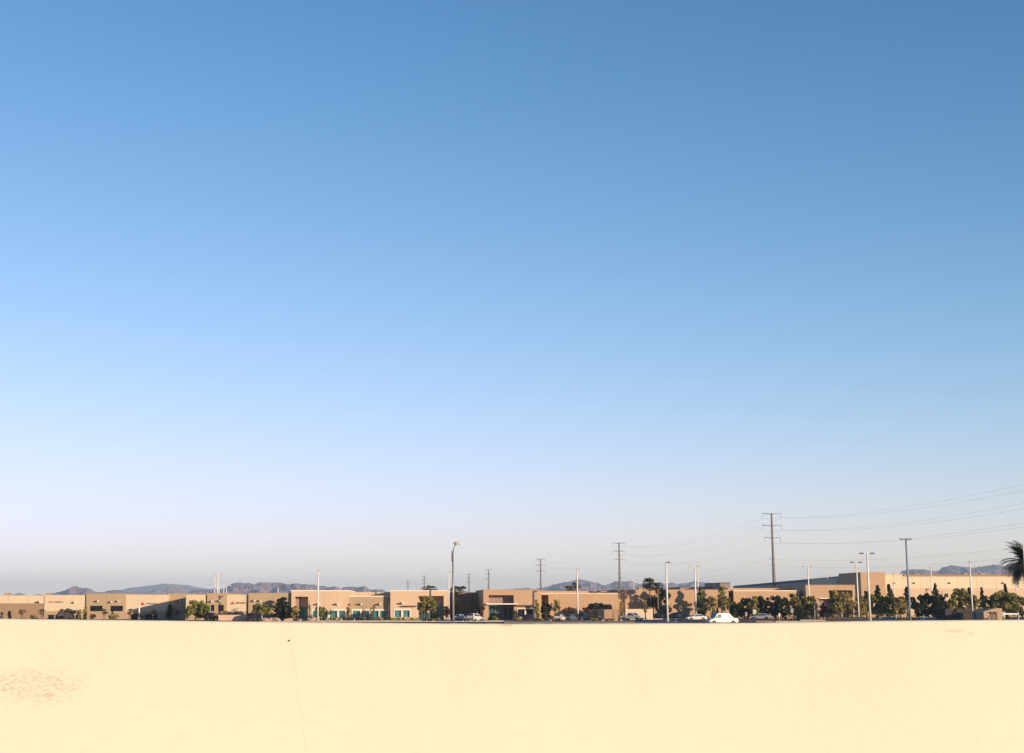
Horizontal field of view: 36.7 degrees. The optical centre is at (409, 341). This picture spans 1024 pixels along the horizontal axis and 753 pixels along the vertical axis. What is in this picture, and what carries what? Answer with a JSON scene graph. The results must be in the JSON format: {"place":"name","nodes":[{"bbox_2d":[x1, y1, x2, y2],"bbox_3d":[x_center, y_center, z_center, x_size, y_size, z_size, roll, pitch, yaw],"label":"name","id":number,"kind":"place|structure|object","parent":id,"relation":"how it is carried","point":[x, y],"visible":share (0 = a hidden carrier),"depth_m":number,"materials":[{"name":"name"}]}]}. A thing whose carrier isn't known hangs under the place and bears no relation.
{"place":"outdoors","nodes":[
{"label":"outdoors","id":0,"kind":"place"},
{"bbox_2d":[52,586,134,594],"bbox_3d":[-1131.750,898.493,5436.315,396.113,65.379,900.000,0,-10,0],"label":"hills","id":1,"kind":"structure","parent":0,"point":[75,590],"depth_m":5476.06,"materials":[{"name":"grey stone"}]},
{"bbox_2d":[125,586,189,594],"bbox_3d":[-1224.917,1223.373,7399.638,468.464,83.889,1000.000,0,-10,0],"label":"hills","id":2,"kind":"structure","parent":0,"point":[161,591],"depth_m":7457.55,"materials":[{"name":"grey stone"}]},
{"bbox_2d":[122,583,208,591],"bbox_3d":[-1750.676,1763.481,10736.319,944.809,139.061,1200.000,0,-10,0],"label":"hills","id":3,"kind":"structure","parent":0,"point":[150,588],"depth_m":10777.80,"materials":[{"name":"grey stone"}]},
{"bbox_2d":[188,582,385,594],"bbox_3d":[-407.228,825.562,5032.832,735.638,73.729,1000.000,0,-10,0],"label":"hills","id":4,"kind":"structure","parent":0,"point":[247,588],"depth_m":5058.22,"materials":[{"name":"grey stone"}]},
{"bbox_2d":[260,621,503,621],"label":"pavement","id":5,"kind":"structure","parent":0,"point":[381,621],"depth_m":324.66,"materials":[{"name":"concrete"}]},
{"bbox_2d":[0,0,1023,594],"label":"sky","id":6,"kind":"structure","parent":0,"point":[355,292],"materials":[{"name":"blue"}]},
{"bbox_2d":[81,617,1023,623],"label":"parking lot","id":7,"kind":"structure","parent":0,"point":[679,620],"depth_m":328.87,"materials":[{"name":"grey asphalt"}]},
{"bbox_2d":[0,593,44,618],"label":"warehouse","id":8,"kind":"structure","parent":7,"relation":"on","point":[28,604],"depth_m":375.67,"materials":[{"name":"beige paint"}]},
{"bbox_2d":[56,608,75,618],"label":"tree","id":9,"kind":"object","parent":7,"relation":"on","point":[62,614],"visible":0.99,"depth_m":363.54,"materials":[{"name":"green plant"}]},
{"bbox_2d":[44,593,88,618],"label":"office building","id":10,"kind":"structure","parent":7,"relation":"on","point":[54,605],"depth_m":375.52,"materials":[{"name":"beige paint"}]},
{"bbox_2d":[86,594,152,618],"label":"office building","id":11,"kind":"structure","parent":7,"relation":"on","point":[109,603],"depth_m":375.21,"materials":[{"name":"beige paint"}]},
{"bbox_2d":[126,593,168,618],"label":"office building","id":12,"kind":"structure","parent":7,"relation":"on","point":[160,603],"depth_m":375.51,"materials":[{"name":"beige paint"}]},
{"bbox_2d":[168,593,206,618],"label":"office building","id":13,"kind":"structure","parent":7,"relation":"on","point":[177,601],"depth_m":377.13,"materials":[{"name":"beige paint"}]},
{"bbox_2d":[184,600,206,619],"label":"tree","id":14,"kind":"object","parent":7,"relation":"on","point":[191,608],"visible":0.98,"depth_m":351.65,"materials":[{"name":"green plant"}]},
{"bbox_2d":[186,595,206,619],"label":"office building","id":15,"kind":"structure","parent":7,"relation":"on","point":[199,598],"depth_m":359.64,"materials":[{"name":"beige paint"}]},
{"bbox_2d":[198,604,210,619],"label":"tree","id":16,"kind":"object","parent":7,"relation":"on","point":[202,612],"visible":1,"depth_m":350.25,"materials":[{"name":"green plant"}]},
{"bbox_2d":[207,593,244,619],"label":"office building","id":17,"kind":"structure","parent":7,"relation":"on","point":[217,602],"depth_m":359.19,"materials":[{"name":"beige paint"}]},
{"bbox_2d":[218,615,250,620],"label":"enclosure wall","id":18,"kind":"structure","parent":7,"relation":"on","point":[231,617],"depth_m":346.45,"materials":[{"name":"beige concrete"}]},
{"bbox_2d":[227,594,247,614],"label":"office building","id":19,"kind":"structure","parent":7,"relation":"on","point":[240,601],"depth_m":359.45,"materials":[{"name":"beige paint"}]},
{"bbox_2d":[246,613,260,620],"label":"sport utility vehicle","id":20,"kind":"object","parent":7,"relation":"on","point":[252,616],"visible":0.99,"depth_m":342.78,"materials":[{"name":"black paint"}]},
{"bbox_2d":[251,603,272,619],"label":"tree","id":21,"kind":"object","parent":7,"relation":"on","point":[262,609],"visible":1,"depth_m":349.62,"materials":[{"name":"green plant"}]},
{"bbox_2d":[248,593,290,619],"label":"office building","id":22,"kind":"structure","parent":7,"relation":"on","point":[270,599],"depth_m":359.05,"materials":[{"name":"beige paint"}]},
{"bbox_2d":[272,597,288,619],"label":"tree","id":23,"kind":"object","parent":7,"relation":"on","point":[281,605],"visible":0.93,"depth_m":353.87,"materials":[{"name":"green plant"}]},
{"bbox_2d":[291,606,299,619],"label":"tree","id":24,"kind":"object","parent":7,"relation":"on","point":[295,612],"visible":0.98,"depth_m":351.16,"materials":[{"name":"green plant"}]},
{"bbox_2d":[316,570,320,620],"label":"lamp post","id":25,"kind":"object","parent":7,"relation":"on","point":[317,618],"visible":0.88,"depth_m":333.28,"materials":[{"name":"white metal"}]},
{"bbox_2d":[291,590,355,619],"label":"office building","id":26,"kind":"structure","parent":7,"relation":"on","point":[337,601],"depth_m":358.24,"materials":[{"name":"beige paint"}]},
{"bbox_2d":[299,607,307,618],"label":"window","id":27,"kind":"structure","parent":26,"relation":"in","point":[303,612],"depth_m":360.73,"materials":[{"name":"glass"}]},
{"bbox_2d":[349,592,389,619],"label":"office building","id":28,"kind":"structure","parent":7,"relation":"on","point":[375,601],"depth_m":358.64,"materials":[{"name":"beige paint"}]},
{"bbox_2d":[315,620,503,620],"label":"planting bed","id":29,"kind":"object","parent":7,"relation":"on","point":[405,620],"visible":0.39,"depth_m":337.13,"materials":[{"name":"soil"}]},
{"bbox_2d":[319,617,391,619],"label":"hedge","id":30,"kind":"object","parent":29,"relation":"on","point":[343,618],"visible":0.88,"depth_m":344.28,"materials":[{"name":"green plant"}]},
{"bbox_2d":[417,596,436,619],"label":"tree","id":31,"kind":"object","parent":29,"relation":"on","point":[423,604],"visible":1,"depth_m":341.18,"materials":[{"name":"green plant"}]},
{"bbox_2d":[390,590,447,619],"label":"office building","id":32,"kind":"structure","parent":7,"relation":"on","point":[403,603],"depth_m":357.10,"materials":[{"name":"beige paint"}]},
{"bbox_2d":[449,592,458,617],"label":"office building","id":33,"kind":"structure","parent":7,"relation":"on","point":[456,604],"depth_m":398.14,"materials":[{"name":"concrete"}]},
{"bbox_2d":[451,542,460,622],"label":"street lamp","id":34,"kind":"object","parent":7,"relation":"on","point":[456,544],"visible":0.81,"depth_m":244.67,"materials":[{"name":"metal"}]},
{"bbox_2d":[454,586,466,613],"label":"fan palm","id":35,"kind":"object","parent":7,"relation":"on","point":[458,592],"visible":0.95,"depth_m":375.52,"materials":[{"name":"green plant"}]},
{"bbox_2d":[459,592,476,616],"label":"office building","id":36,"kind":"structure","parent":7,"relation":"on","point":[468,602],"depth_m":382.54,"materials":[{"name":"brown paint"}]},
{"bbox_2d":[466,613,482,620],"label":"sport utility vehicle","id":37,"kind":"object","parent":7,"relation":"on","point":[473,616],"visible":0.94,"depth_m":327.23,"materials":[{"name":"white paint"}]},
{"bbox_2d":[475,589,540,619],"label":"office building","id":38,"kind":"structure","parent":7,"relation":"on","point":[505,604],"depth_m":353.31,"materials":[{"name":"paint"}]},
{"bbox_2d":[495,605,502,619],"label":"window","id":39,"kind":"structure","parent":38,"relation":"in","point":[498,608],"depth_m":356.10,"materials":[{"name":"glass"}]},
{"bbox_2d":[504,620,634,622],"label":"asphalt road","id":40,"kind":"structure","parent":7,"relation":"on","point":[567,621],"depth_m":320.97,"materials":[{"name":"grey asphalt"}]},
{"bbox_2d":[540,601,551,619],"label":"tree","id":41,"kind":"object","parent":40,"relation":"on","point":[544,611],"visible":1,"depth_m":344.45,"materials":[{"name":"green plant"}]},
{"bbox_2d":[540,591,618,618],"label":"office building","id":42,"kind":"structure","parent":7,"relation":"on","point":[567,599],"depth_m":380.69,"materials":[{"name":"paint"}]},
{"bbox_2d":[576,612,594,619],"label":"pickup truck","id":43,"kind":"object","parent":7,"relation":"on","point":[584,616],"visible":0.71,"depth_m":343.87,"materials":[{"name":"black paint"}]},
{"bbox_2d":[587,603,604,608],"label":"tree","id":44,"kind":"object","parent":7,"relation":"on","point":[595,606],"visible":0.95,"depth_m":372.48,"materials":[{"name":"green plant"}]},
{"bbox_2d":[589,609,617,619],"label":"wall","id":45,"kind":"structure","parent":7,"relation":"on","point":[605,613],"depth_m":358.89,"materials":[{"name":"brown paint"}]},
{"bbox_2d":[620,613,644,620],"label":"pickup truck","id":46,"kind":"object","parent":7,"relation":"on","point":[635,616],"visible":0.94,"depth_m":341.80,"materials":[{"name":"white paint"}]},
{"bbox_2d":[625,609,652,619],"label":"screen wall","id":47,"kind":"structure","parent":7,"relation":"on","point":[649,614],"depth_m":366.33,"materials":[{"name":"beige paint"}]},
{"bbox_2d":[665,562,669,621],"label":"lamp post","id":48,"kind":"object","parent":7,"relation":"on","point":[667,615],"visible":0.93,"depth_m":325.39,"materials":[{"name":"white metal"}]},
{"bbox_2d":[603,587,732,618],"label":"office building","id":49,"kind":"structure","parent":7,"relation":"on","point":[633,599],"depth_m":382.66,"materials":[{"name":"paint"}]},
{"bbox_2d":[689,565,699,619],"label":"lamp post","id":50,"kind":"object","parent":7,"relation":"on","point":[695,588],"visible":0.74,"depth_m":367.27,"materials":[{"name":"white metal"}]},
{"bbox_2d":[685,614,706,620],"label":"sedan","id":51,"kind":"object","parent":7,"relation":"on","point":[700,617],"visible":1,"depth_m":345.69,"materials":[{"name":"white paint"}]},
{"bbox_2d":[705,613,737,622],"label":"van","id":52,"kind":"object","parent":7,"relation":"on","point":[721,618],"visible":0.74,"depth_m":277.66,"materials":[{"name":"white paint"}]},
{"bbox_2d":[717,596,733,612],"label":"tree","id":53,"kind":"object","parent":7,"relation":"on","point":[722,600],"visible":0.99,"depth_m":360.30,"materials":[{"name":"green plant"}]},
{"bbox_2d":[707,588,799,618],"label":"office building","id":54,"kind":"structure","parent":7,"relation":"on","point":[737,595],"depth_m":381.88,"materials":[{"name":"concrete"}]},
{"bbox_2d":[750,613,772,619],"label":"sedan","id":55,"kind":"object","parent":7,"relation":"on","point":[765,616],"visible":0.94,"depth_m":349.61,"materials":[{"name":"silver metal"}]},
{"bbox_2d":[764,585,855,618],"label":"office building","id":56,"kind":"structure","parent":7,"relation":"on","point":[821,593],"depth_m":380.19,"materials":[{"name":"concrete"}]},
{"bbox_2d":[819,603,830,619],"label":"tree","id":57,"kind":"object","parent":7,"relation":"on","point":[823,610],"visible":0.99,"depth_m":344.35,"materials":[{"name":"green plant"}]},
{"bbox_2d":[827,590,855,616],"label":"tree","id":58,"kind":"object","parent":7,"relation":"on","point":[837,604],"visible":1,"depth_m":340.64,"materials":[{"name":"green plant"}]},
{"bbox_2d":[826,617,865,620],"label":"wall","id":59,"kind":"structure","parent":7,"relation":"on","point":[845,618],"depth_m":335.57,"materials":[{"name":"grey concrete"}]},
{"bbox_2d":[850,562,861,616],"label":"lamp post","id":60,"kind":"object","parent":7,"relation":"on","point":[857,587],"visible":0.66,"depth_m":340.45,"materials":[{"name":"white metal"}]},
{"bbox_2d":[853,596,867,616],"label":"tree","id":61,"kind":"object","parent":7,"relation":"on","point":[863,604],"visible":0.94,"depth_m":342.54,"materials":[{"name":"green plant"}]},
{"bbox_2d":[839,572,885,616],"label":"warehouse","id":62,"kind":"structure","parent":7,"relation":"on","point":[876,578],"depth_m":425.09,"materials":[{"name":"concrete"}]},
{"bbox_2d":[859,553,874,620],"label":"lamp post","id":63,"kind":"object","parent":7,"relation":"on","point":[869,604],"visible":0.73,"depth_m":296.12,"materials":[{"name":"white metal"}]},
{"bbox_2d":[738,619,1019,620],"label":"planting bed","id":64,"kind":"object","parent":7,"relation":"on","point":[808,619],"depth_m":357.05,"materials":[{"name":"green plant"}]},
{"bbox_2d":[730,601,744,616],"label":"tree","id":65,"kind":"object","parent":64,"relation":"on","point":[735,607],"visible":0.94,"depth_m":359.29,"materials":[{"name":"green plant"}]},
{"bbox_2d":[737,597,752,616],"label":"tree","id":66,"kind":"object","parent":64,"relation":"on","point":[745,602],"visible":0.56,"depth_m":359.94,"materials":[{"name":"green plant"}]},
{"bbox_2d":[747,596,759,615],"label":"tree","id":67,"kind":"object","parent":64,"relation":"on","point":[755,601],"visible":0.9,"depth_m":352.25,"materials":[{"name":"green plant"}]},
{"bbox_2d":[756,596,769,613],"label":"tree","id":68,"kind":"object","parent":64,"relation":"on","point":[763,604],"visible":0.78,"depth_m":360.00,"materials":[{"name":"green plant"}]},
{"bbox_2d":[733,611,805,619],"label":"hedge","id":69,"kind":"object","parent":64,"relation":"on","point":[775,614],"visible":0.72,"depth_m":354.24,"materials":[{"name":"green plant"}]},
{"bbox_2d":[769,595,783,617],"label":"tree","id":70,"kind":"object","parent":64,"relation":"on","point":[775,606],"visible":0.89,"depth_m":359.99,"materials":[{"name":"green plant"}]},
{"bbox_2d":[781,597,790,616],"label":"tree","id":71,"kind":"object","parent":64,"relation":"on","point":[783,604],"visible":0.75,"depth_m":360.18,"materials":[{"name":"green plant"}]},
{"bbox_2d":[786,593,799,619],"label":"tree","id":72,"kind":"object","parent":64,"relation":"on","point":[792,602],"visible":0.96,"depth_m":352.35,"materials":[{"name":"green plant"}]},
{"bbox_2d":[796,596,811,616],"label":"tree","id":73,"kind":"object","parent":64,"relation":"on","point":[800,604],"visible":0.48,"depth_m":360.12,"materials":[{"name":"green plant"}]},
{"bbox_2d":[803,596,817,619],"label":"tree","id":74,"kind":"object","parent":64,"relation":"on","point":[809,604],"visible":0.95,"depth_m":352.37,"materials":[{"name":"green plant"}]},
{"bbox_2d":[867,594,885,619],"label":"tree","id":75,"kind":"object","parent":64,"relation":"on","point":[876,600],"visible":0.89,"depth_m":350.14,"materials":[{"name":"green plant"}]},
{"bbox_2d":[876,595,896,616],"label":"tree","id":76,"kind":"object","parent":64,"relation":"on","point":[888,601],"visible":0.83,"depth_m":348.06,"materials":[{"name":"green plant"}]},
{"bbox_2d":[910,594,927,619],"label":"tree","id":77,"kind":"object","parent":64,"relation":"on","point":[918,607],"visible":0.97,"depth_m":347.99,"materials":[{"name":"green plant"}]},
{"bbox_2d":[922,593,935,616],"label":"tree","id":78,"kind":"object","parent":64,"relation":"on","point":[929,600],"visible":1,"depth_m":348.27,"materials":[{"name":"green plant"}]},
{"bbox_2d":[933,594,945,608],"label":"tree","id":79,"kind":"object","parent":64,"relation":"on","point":[940,598],"visible":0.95,"depth_m":346.58,"materials":[{"name":"green plant"}]},
{"bbox_2d":[953,588,968,608],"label":"tree","id":80,"kind":"object","parent":64,"relation":"on","point":[962,594],"visible":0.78,"depth_m":350.09,"materials":[{"name":"green plant"}]},
{"bbox_2d":[977,596,994,608],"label":"tree","id":81,"kind":"object","parent":64,"relation":"on","point":[984,600],"visible":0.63,"depth_m":348.10,"materials":[{"name":"green plant"}]},
{"bbox_2d":[1015,596,1023,619],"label":"tree","id":82,"kind":"object","parent":64,"relation":"on","point":[1021,601],"visible":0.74,"depth_m":346.51,"materials":[{"name":"green plant"}]},
{"bbox_2d":[893,596,907,619],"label":"tree","id":83,"kind":"object","parent":7,"relation":"on","point":[901,607],"visible":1,"depth_m":344.21,"materials":[{"name":"green plant"}]},
{"bbox_2d":[868,611,937,619],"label":"hedge","id":84,"kind":"object","parent":7,"relation":"on","point":[913,618],"visible":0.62,"depth_m":345.58,"materials":[{"name":"green plant"}]},
{"bbox_2d":[900,538,911,619],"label":"lamp post","id":85,"kind":"object","parent":7,"relation":"on","point":[908,588],"visible":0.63,"depth_m":229.21,"materials":[{"name":"grey metal"}]},
{"bbox_2d":[811,573,1023,616],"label":"warehouse","id":86,"kind":"structure","parent":7,"relation":"on","point":[919,583],"depth_m":428.72,"materials":[{"name":"beige paint"}]},
{"bbox_2d":[940,593,958,608],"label":"tree","id":87,"kind":"object","parent":7,"relation":"on","point":[951,603],"visible":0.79,"depth_m":344.44,"materials":[{"name":"green plant"}]},
{"bbox_2d":[933,609,981,619],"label":"equipment building","id":88,"kind":"structure","parent":7,"relation":"on","point":[954,614],"depth_m":339.86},
{"bbox_2d":[968,561,973,619],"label":"lamp post","id":89,"kind":"object","parent":7,"relation":"on","point":[971,591],"visible":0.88,"depth_m":337.45,"materials":[{"name":"grey metal"}]},
{"bbox_2d":[962,594,982,608],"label":"tree","id":90,"kind":"object","parent":7,"relation":"on","point":[967,603],"visible":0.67,"depth_m":344.54,"materials":[{"name":"green plant"}]},
{"bbox_2d":[975,608,1002,619],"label":"equipment enclosure","id":91,"kind":"object","parent":7,"relation":"on","point":[990,614],"visible":0.83,"depth_m":329.93,"materials":[{"name":"beige paint"}]},
{"bbox_2d":[989,590,1021,619],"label":"tree","id":92,"kind":"object","parent":7,"relation":"on","point":[1005,601],"visible":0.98,"depth_m":344.48,"materials":[{"name":"green plant"}]},
{"bbox_2d":[997,540,1023,586],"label":"date palm","id":93,"kind":"object","parent":7,"relation":"on","point":[1018,569],"visible":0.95,"depth_m":187.56,"materials":[{"name":"green plant"}]},
{"bbox_2d":[516,579,709,590],"bbox_3d":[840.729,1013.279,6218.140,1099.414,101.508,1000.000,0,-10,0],"label":"hills","id":94,"kind":"structure","parent":0,"point":[593,586],"depth_m":6261.93,"materials":[{"name":"grey stone"}]},
{"bbox_2d":[899,565,1013,573],"bbox_3d":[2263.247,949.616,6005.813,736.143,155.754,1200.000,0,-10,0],"label":"hills","id":95,"kind":"structure","parent":0,"point":[988,569],"depth_m":6077.11,"materials":[{"name":"grey stone"}]},
{"bbox_3d":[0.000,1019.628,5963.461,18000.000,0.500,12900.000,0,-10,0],"label":"ground","id":96,"kind":"structure","parent":0,"visible":0},
{"bbox_2d":[0,619,1023,752],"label":"parapet wall","id":97,"kind":"structure","parent":96,"relation":"on","point":[170,686],"depth_m":9.76,"materials":[{"name":"beige paint"}]},
{"bbox_2d":[616,543,625,589],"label":"transmission pole","id":98,"kind":"object","parent":96,"relation":"on","point":[619,559],"visible":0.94,"depth_m":926.91,"materials":[{"name":"metal"}]},
{"bbox_2d":[668,587,711,589],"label":"warehouse","id":99,"kind":"structure","parent":96,"relation":"on","point":[684,588],"depth_m":567.76,"materials":[{"name":"paint"}]},
{"bbox_2d":[705,583,729,588],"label":"warehouse","id":100,"kind":"structure","parent":96,"relation":"on","point":[717,585],"depth_m":558.24,"materials":[{"name":"paint"}]},
{"bbox_2d":[762,513,780,585],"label":"transmission pole","id":101,"kind":"object","parent":96,"relation":"on","point":[773,563],"visible":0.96,"depth_m":621.87,"materials":[{"name":"metal"}]},
{"bbox_2d":[733,576,838,587],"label":"warehouse","id":102,"kind":"structure","parent":96,"relation":"on","point":[789,583],"depth_m":597.27,"materials":[{"name":"grey"}]},
{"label":"planting bed","id":103,"kind":"structure","parent":0,"visible":0},
{"bbox_2d":[642,577,658,608],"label":"fan palm","id":104,"kind":"object","parent":103,"relation":"on","point":[649,580],"visible":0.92,"depth_m":378.11,"materials":[{"name":"green plant"}]},
{"bbox_2d":[647,595,656,614],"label":"tree","id":105,"kind":"object","parent":103,"relation":"on","point":[653,603],"visible":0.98,"depth_m":378.18,"materials":[{"name":"green plant"}]},
{"bbox_2d":[651,582,662,618],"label":"fan palm","id":106,"kind":"object","parent":103,"relation":"on","point":[657,589],"visible":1,"depth_m":374.66,"materials":[{"name":"green plant"}]},
{"bbox_2d":[652,589,671,618],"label":"tree","id":107,"kind":"object","parent":103,"relation":"on","point":[662,596],"visible":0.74,"depth_m":377.20,"materials":[{"name":"green plant"}]},
{"bbox_2d":[694,586,706,615],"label":"tree","id":108,"kind":"object","parent":103,"relation":"on","point":[702,609],"visible":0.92,"depth_m":377.73,"materials":[{"name":"green plant"}]},
{"bbox_2d":[704,596,716,615],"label":"tree","id":109,"kind":"object","parent":103,"relation":"on","point":[708,605],"visible":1,"depth_m":376.13,"materials":[{"name":"green plant"}]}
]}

